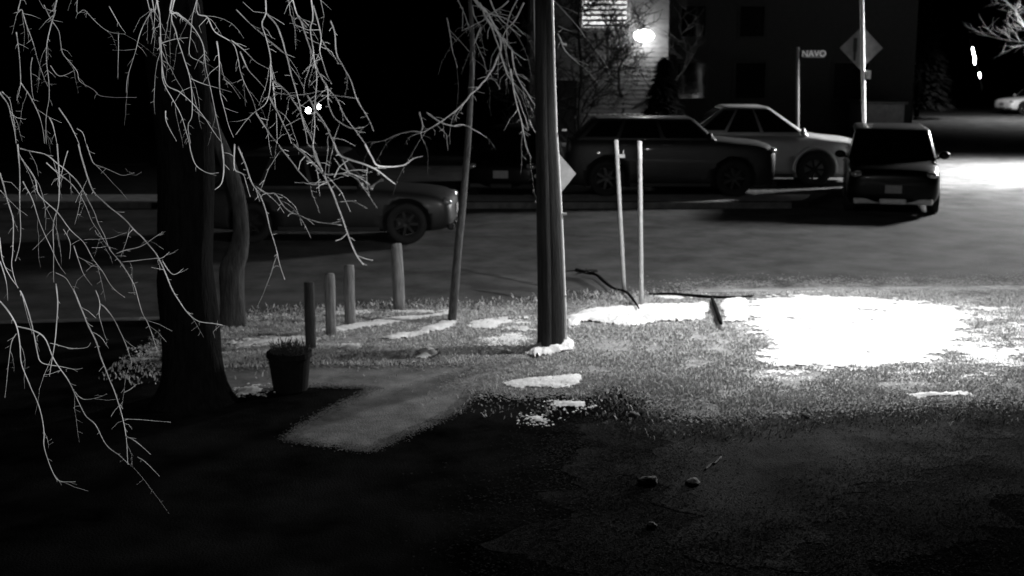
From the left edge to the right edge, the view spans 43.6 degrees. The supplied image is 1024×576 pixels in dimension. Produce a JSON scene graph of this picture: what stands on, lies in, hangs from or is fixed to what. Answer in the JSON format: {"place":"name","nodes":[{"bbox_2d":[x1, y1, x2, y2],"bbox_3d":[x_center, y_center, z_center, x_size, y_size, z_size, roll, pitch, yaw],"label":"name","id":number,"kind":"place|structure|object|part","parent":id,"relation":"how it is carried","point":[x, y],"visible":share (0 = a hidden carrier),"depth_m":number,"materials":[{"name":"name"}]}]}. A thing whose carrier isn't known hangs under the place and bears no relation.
{"place":"outdoors","nodes":[
{"label":"outdoors","id":0,"kind":"place"},
{"bbox_2d":[0,112,526,164],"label":"lawn","id":1,"kind":"structure","parent":0,"point":[115,138],"depth_m":50.69,"materials":[{"name":"plant"}]},
{"bbox_2d":[306,104,319,145],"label":"garden lamp","id":2,"kind":"object","parent":1,"relation":"on","point":[308,109],"visible":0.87,"depth_m":41.66,"materials":[{"name":"black plastic"}]},
{"bbox_2d":[481,0,655,141],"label":"bare tree","id":3,"kind":"object","parent":1,"relation":"on","point":[581,75],"visible":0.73,"depth_m":36.57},
{"bbox_2d":[527,0,668,160],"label":"house","id":4,"kind":"structure","parent":1,"relation":"on","point":[658,43],"depth_m":39.34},
{"bbox_2d":[556,78,579,142],"bbox_3d":[1.572,-5.408,39.624,1.035,2.180,0.050,0,10,0],"label":"door","id":5,"kind":"structure","parent":4,"relation":"in","point":[572,125],"depth_m":39.63,"materials":[{"name":"black paint"}]},
{"bbox_2d":[580,0,630,30],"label":"window","id":6,"kind":"structure","parent":4,"relation":"in","point":[625,4],"depth_m":39.08,"materials":[{"name":"white glass"}]},
{"bbox_2d":[518,0,716,113],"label":"bare tree","id":7,"kind":"object","parent":1,"relation":"on","point":[619,68],"visible":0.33,"depth_m":38.06,"materials":[{"name":"wood"}]},
{"bbox_2d":[635,56,687,115],"bbox_3d":[4.344,-5.089,36.893,2.323,3.136,2.267,0,10,0],"label":"conifer tree","id":8,"kind":"object","parent":1,"relation":"on","point":[662,103],"visible":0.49,"depth_m":36.48,"materials":[{"name":"black plant"}]},
{"bbox_2d":[668,0,918,137],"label":"house","id":9,"kind":"structure","parent":1,"relation":"on","point":[752,45],"depth_m":48.20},
{"bbox_2d":[675,60,709,101],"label":"window","id":10,"kind":"structure","parent":9,"relation":"in","point":[695,78],"depth_m":48.35,"materials":[{"name":"black glass"}]},
{"bbox_2d":[679,3,708,39],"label":"window","id":11,"kind":"structure","parent":9,"relation":"in","point":[702,20],"depth_m":47.95,"materials":[{"name":"black glass"}]},
{"bbox_2d":[733,60,767,101],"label":"window","id":12,"kind":"structure","parent":9,"relation":"in","point":[750,78],"depth_m":48.33,"materials":[{"name":"black glass"}]},
{"bbox_2d":[737,3,767,39],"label":"window","id":13,"kind":"structure","parent":9,"relation":"in","point":[752,18],"depth_m":47.95,"materials":[{"name":"black glass"}]},
{"bbox_2d":[830,60,871,101],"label":"window","id":14,"kind":"structure","parent":9,"relation":"in","point":[845,75],"depth_m":48.35,"materials":[{"name":"black glass"}]},
{"bbox_2d":[224,362,521,453],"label":"path","id":15,"kind":"structure","parent":0,"point":[386,409],"depth_m":11.96,"materials":[{"name":"grey concrete"}]},
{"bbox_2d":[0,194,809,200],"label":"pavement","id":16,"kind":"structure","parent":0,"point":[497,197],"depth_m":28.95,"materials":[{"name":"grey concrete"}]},
{"bbox_2d":[0,165,842,207],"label":"sidewalk","id":17,"kind":"structure","parent":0,"point":[141,179],"depth_m":32.12,"materials":[{"name":"concrete"}]},
{"bbox_2d":[467,124,562,194],"bbox_3d":[0.122,-3.098,30.551,2.240,1.500,4.380,2,11,10],"label":"parked car","id":18,"kind":"object","parent":17,"relation":"on","point":[501,164],"visible":0.72,"depth_m":28.75,"materials":[{"name":"paint"}]},
{"bbox_2d":[565,115,776,196],"bbox_3d":[3.640,-3.112,29.909,4.880,1.760,2.340,0,10,2],"label":"parked car","id":19,"kind":"object","parent":17,"relation":"on","point":[681,151],"visible":0.92,"depth_m":29.04,"materials":[{"name":"grey paint"}]},
{"bbox_3d":[1.690,-3.759,29.859,0.388,0.376,1.449,0,10,2],"label":"rear window","id":20,"kind":"part","parent":19,"relation":"part of","materials":[{"name":"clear glass"}]},
{"bbox_3d":[2.085,-3.612,29.070,0.852,0.356,0.160,0,10,2],"label":"side window","id":21,"kind":"part","parent":19,"relation":"part of","materials":[{"name":"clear glass"}]},
{"bbox_3d":[2.909,-3.597,29.040,0.916,0.397,0.176,0,10,2],"label":"side window","id":22,"kind":"part","parent":19,"relation":"part of","materials":[{"name":"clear glass"}]},
{"bbox_3d":[3.882,-3.590,29.007,1.115,0.397,0.176,0,10,2],"label":"side window","id":23,"kind":"part","parent":19,"relation":"part of","materials":[{"name":"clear glass"}]},
{"bbox_2d":[695,104,847,185],"bbox_3d":[6.140,-3.631,32.325,5.280,1.950,2.420,0,10,2],"label":"parked car","id":24,"kind":"object","parent":17,"relation":"on","point":[802,155],"visible":0.34,"depth_m":31.40,"materials":[{"name":"silver metal"}]},
{"bbox_3d":[4.826,-4.274,32.254,0.707,0.525,1.510,0,10,2],"label":"rear window","id":25,"kind":"part","parent":24,"relation":"part of","materials":[{"name":"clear glass"}]},
{"bbox_3d":[5.049,-4.121,31.438,0.884,0.497,0.166,0,10,2],"label":"side window","id":26,"kind":"part","parent":24,"relation":"part of","materials":[{"name":"black glass"}]},
{"bbox_3d":[5.682,-4.102,31.415,0.807,0.554,0.183,0,10,2],"label":"side window","id":27,"kind":"part","parent":24,"relation":"part of","materials":[{"name":"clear glass"}]},
{"bbox_3d":[6.483,-4.097,31.387,1.099,0.554,0.183,0,10,2],"label":"side window","id":28,"kind":"part","parent":24,"relation":"part of","materials":[{"name":"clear glass"}]},
{"bbox_2d":[0,291,1023,575],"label":"yard","id":29,"kind":"structure","parent":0,"point":[240,487],"depth_m":9.74,"materials":[{"name":"grass"},{"name":"snow"},{"name":"plant"}]},
{"bbox_2d":[0,0,422,490],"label":"bare tree","id":30,"kind":"object","parent":29,"relation":"on","point":[193,374],"visible":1,"depth_m":11.41,"materials":[{"name":"grey plant"}]},
{"bbox_2d":[267,337,312,394],"bbox_3d":[-2.134,0.741,12.319,0.434,0.510,0.453,0,10,0],"label":"planter","id":31,"kind":"object","parent":29,"relation":"on","point":[289,363],"visible":1,"depth_m":12.18,"materials":[{"name":"plastic"}]},
{"bbox_2d":[304,282,315,348],"bbox_3d":[-2.217,0.330,14.057,0.118,0.793,0.118,3,11,14],"label":"wooden post","id":32,"kind":"object","parent":29,"relation":"on","point":[310,316],"visible":0.88,"depth_m":14.01,"materials":[{"name":"grey wood"}]},
{"bbox_2d":[324,273,336,335],"bbox_3d":[-2.084,0.219,14.697,0.127,0.779,0.124,-2,11,-12],"label":"wooden post","id":33,"kind":"object","parent":29,"relation":"on","point":[330,298],"visible":0.89,"depth_m":14.64,"materials":[{"name":"grey wood"}]},
{"bbox_2d":[344,265,355,323],"bbox_3d":[-1.944,0.108,15.339,0.131,0.767,0.130,1,10,6],"label":"wooden post","id":34,"kind":"object","parent":29,"relation":"on","point":[349,301],"visible":0.89,"depth_m":15.29,"materials":[{"name":"grey wood"}]},
{"bbox_2d":[0,116,1023,319],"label":"road","id":35,"kind":"structure","parent":0,"point":[973,226],"depth_m":22.10,"materials":[{"name":"grey asphalt"}]},
{"bbox_2d":[214,146,457,243],"bbox_3d":[-3.330,-1.739,23.470,4.680,1.620,2.290,0,10,2],"label":"parked car","id":36,"kind":"object","parent":35,"relation":"on","point":[418,210],"visible":0.84,"depth_m":22.64,"materials":[{"name":"grey paint"}]},
{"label":"side window","id":37,"kind":"part","parent":36,"relation":"part of","materials":[{"name":"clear glass"}]},
{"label":"side window","id":38,"kind":"part","parent":36,"relation":"part of","materials":[{"name":"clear glass"}]},
{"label":"side window","id":39,"kind":"part","parent":36,"relation":"part of","materials":[{"name":"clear glass"}]},
{"bbox_2d":[0,292,754,323],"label":"kerb","id":40,"kind":"structure","parent":35,"relation":"on","point":[101,319],"depth_m":15.73,"materials":[{"name":"concrete"}]},
{"bbox_2d":[0,202,791,208],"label":"kerb","id":41,"kind":"structure","parent":35,"relation":"on","point":[517,205],"depth_m":27.92,"materials":[{"name":"concrete"}]},
{"bbox_2d":[796,47,825,127],"bbox_3d":[8.378,-5.037,36.175,0.824,3.494,0.108,0,10,0],"label":"street name sign","id":42,"kind":"object","parent":35,"relation":"on","point":[813,53],"visible":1,"depth_m":35.89,"materials":[{"name":"grey metal"}]},
{"bbox_2d":[860,0,870,122],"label":"sign pole","id":43,"kind":"object","parent":35,"relation":"on","point":[868,72],"visible":0.65,"depth_m":33.46,"materials":[{"name":"metal"}]},
{"bbox_2d":[840,29,881,69],"bbox_3d":[9.152,-6.287,33.530,1.131,1.131,0.018,0,10,0],"label":"diamond sign","id":44,"kind":"object","parent":43,"relation":"attached to","point":[850,48],"visible":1,"depth_m":33.53,"materials":[{"name":"grey metal"}]},
{"bbox_2d":[835,122,950,212],"bbox_3d":[8.444,-2.740,28.660,2.410,1.720,4.580,2,11,13],"label":"moving car","id":45,"kind":"object","parent":35,"relation":"on","point":[890,163],"visible":1,"depth_m":27.11,"materials":[{"name":"paint"}]},
{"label":"side window","id":46,"kind":"part","parent":45,"relation":"part of","materials":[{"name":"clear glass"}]},
{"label":"side window","id":47,"kind":"part","parent":45,"relation":"part of","materials":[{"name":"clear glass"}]},
{"bbox_2d":[913,0,956,116],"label":"conifer tree","id":48,"kind":"object","parent":35,"relation":"on","point":[921,33],"visible":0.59,"depth_m":65.47,"materials":[{"name":"black plant"}]},
{"bbox_2d":[962,0,1023,57],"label":"bare tree","id":49,"kind":"object","parent":35,"relation":"on","point":[1019,21],"visible":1,"depth_m":33.12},
{"bbox_2d":[0,60,1023,115],"bbox_3d":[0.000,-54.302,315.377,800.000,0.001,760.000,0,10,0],"label":"ground","id":50,"kind":"structure","parent":0,"point":[406,86],"depth_m":136.98,"materials":[{"name":"black"}]},
{"bbox_2d":[993,89,1023,113],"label":"parked car","id":51,"kind":"object","parent":50,"relation":"on","point":[1008,104],"visible":1,"depth_m":71.60,"materials":[{"name":"paint"}]},
{"bbox_2d":[0,0,1023,59],"label":"sky","id":52,"kind":"structure","parent":0,"point":[364,29],"materials":[{"name":"black"}]},
{"bbox_2d":[103,284,1023,443],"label":"lawn","id":53,"kind":"structure","parent":0,"point":[389,354],"depth_m":13.47,"materials":[{"name":"plant"}]},
{"bbox_2d":[211,103,248,327],"bbox_3d":[-3.780,-2.606,14.469,2.494,6.393,2.167,0,10,0],"label":"trunk","id":54,"kind":"object","parent":53,"relation":"on","point":[231,287],"visible":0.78,"depth_m":15.02,"materials":[{"name":"plant"}]},
{"bbox_2d":[391,243,404,309],"bbox_3d":[-1.441,-0.115,16.197,0.173,0.901,0.150,3,11,17],"label":"wooden post","id":55,"kind":"object","parent":53,"relation":"on","point":[398,279],"visible":0.92,"depth_m":16.14,"materials":[{"name":"grey wood"}]},
{"bbox_2d":[361,0,608,319],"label":"young tree","id":56,"kind":"object","parent":53,"relation":"on","point":[454,293],"visible":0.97,"depth_m":15.24,"materials":[{"name":"grey plant"}]},
{"bbox_2d":[534,0,566,350],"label":"utility pole","id":57,"kind":"object","parent":53,"relation":"on","point":[551,310],"visible":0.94,"depth_m":13.67,"materials":[{"name":"grey wood"}]},
{"bbox_2d":[534,154,575,191],"bbox_3d":[0.476,-1.228,13.907,0.552,0.552,0.029,-6,12,-31],"label":"diamond sign","id":58,"kind":"object","parent":57,"relation":"attached to","point":[567,173],"visible":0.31,"depth_m":13.99,"materials":[{"name":"metal"}]},
{"bbox_2d":[119,291,1023,426],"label":"snow","id":59,"kind":"structure","parent":53,"relation":"on","point":[899,330],"depth_m":14.91,"materials":[{"name":"white snow"}]},
{"bbox_2d":[565,268,639,308],"bbox_3d":[1.225,0.000,17.693,0.509,0.188,3.757,-1,10,-6],"label":"fallen branch","id":60,"kind":"object","parent":59,"relation":"on","point":[592,272],"visible":0.98,"depth_m":18.69,"materials":[{"name":"black wood"}]},
{"bbox_2d":[648,293,753,324],"bbox_3d":[2.522,0.231,16.108,1.382,0.110,2.198,0,10,0],"label":"fallen branch","id":61,"kind":"object","parent":59,"relation":"on","point":[716,310],"visible":1,"depth_m":16.72,"materials":[{"name":"black wood"}]},
{"bbox_2d":[614,140,625,295],"bbox_3d":[1.452,-0.929,17.165,0.201,2.114,0.058,0,10,0],"label":"sign post","id":62,"kind":"object","parent":53,"relation":"on","point":[618,187],"visible":0.96,"depth_m":17.13,"materials":[{"name":"grey metal"}]},
{"bbox_2d":[637,141,643,304],"bbox_3d":[1.627,-0.780,16.212,0.124,2.162,0.065,0,10,0],"label":"sign post","id":63,"kind":"object","parent":53,"relation":"on","point":[640,215],"visible":0.97,"depth_m":16.18,"materials":[{"name":"grey metal"}]},
{"bbox_2d":[387,391,1023,575],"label":"driveway","id":64,"kind":"structure","parent":0,"point":[526,539],"depth_m":8.93,"materials":[{"name":"grey asphalt"}]},
{"bbox_2d":[628,411,639,417],"bbox_3d":[1.092,1.138,11.468,0.112,0.067,0.121,3,11,18],"label":"stone","id":65,"kind":"object","parent":64,"relation":"on","point":[631,414],"visible":0.94,"depth_m":11.43,"materials":[{"name":"grey stone"}]},
{"bbox_2d":[647,522,657,528],"bbox_3d":[0.961,1.634,8.776,0.078,0.056,0.071,-7,13,-35],"label":"stone","id":66,"kind":"object","parent":64,"relation":"on","point":[651,525],"visible":1,"depth_m":8.76,"materials":[{"name":"grey stone"}]},
{"bbox_2d":[482,380,1023,575],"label":"gravel patch","id":67,"kind":"object","parent":64,"relation":"on","point":[801,480],"visible":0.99,"depth_m":9.93,"materials":[{"name":"grey gravel"}]},
{"bbox_2d":[637,476,657,485],"bbox_3d":[1.023,1.461,9.671,0.162,0.089,0.134,0,10,0],"label":"stone","id":68,"kind":"object","parent":67,"relation":"on","point":[648,480],"visible":0.99,"depth_m":9.63,"materials":[{"name":"grey stone"}]},
{"bbox_2d":[685,477,699,486],"bbox_3d":[1.361,1.470,9.653,0.112,0.067,0.131,5,12,26],"label":"stone","id":69,"kind":"object","parent":67,"relation":"on","point":[693,481],"visible":1,"depth_m":9.62,"materials":[{"name":"grey stone"}]},
{"bbox_2d":[704,456,721,469],"bbox_3d":[1.594,1.386,10.125,0.030,0.014,0.367,6,12,30],"label":"twig","id":70,"kind":"object","parent":67,"relation":"on","point":[715,462],"visible":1,"depth_m":10.12,"materials":[{"name":"wood"}]},
{"bbox_2d":[801,412,810,418],"bbox_3d":[2.625,1.146,11.428,0.091,0.067,0.089,-2,10,-9],"label":"stone","id":71,"kind":"object","parent":67,"relation":"on","point":[805,415],"visible":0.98,"depth_m":11.40,"materials":[{"name":"grey stone"}]},
{"bbox_2d":[645,271,1023,293],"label":"curb","id":72,"kind":"structure","parent":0,"point":[834,286],"depth_m":18.61,"materials":[{"name":"grey concrete"}]},
{"bbox_2d":[847,100,907,137],"bbox_3d":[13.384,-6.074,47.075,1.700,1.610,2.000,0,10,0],"label":"garage","id":73,"kind":"structure","parent":0,"point":[884,111],"depth_m":46.12,"materials":[{"name":"concrete"}]},
{"bbox_2d":[866,112,899,122],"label":"door","id":74,"kind":"structure","parent":73,"relation":"in","point":[870,115],"depth_m":46.12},
{"bbox_2d":[969,38,982,90],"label":"string lights","id":75,"kind":"object","parent":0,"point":[974,59],"visible":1,"depth_m":64.58,"materials":[{"name":"white plastic"}]}
]}

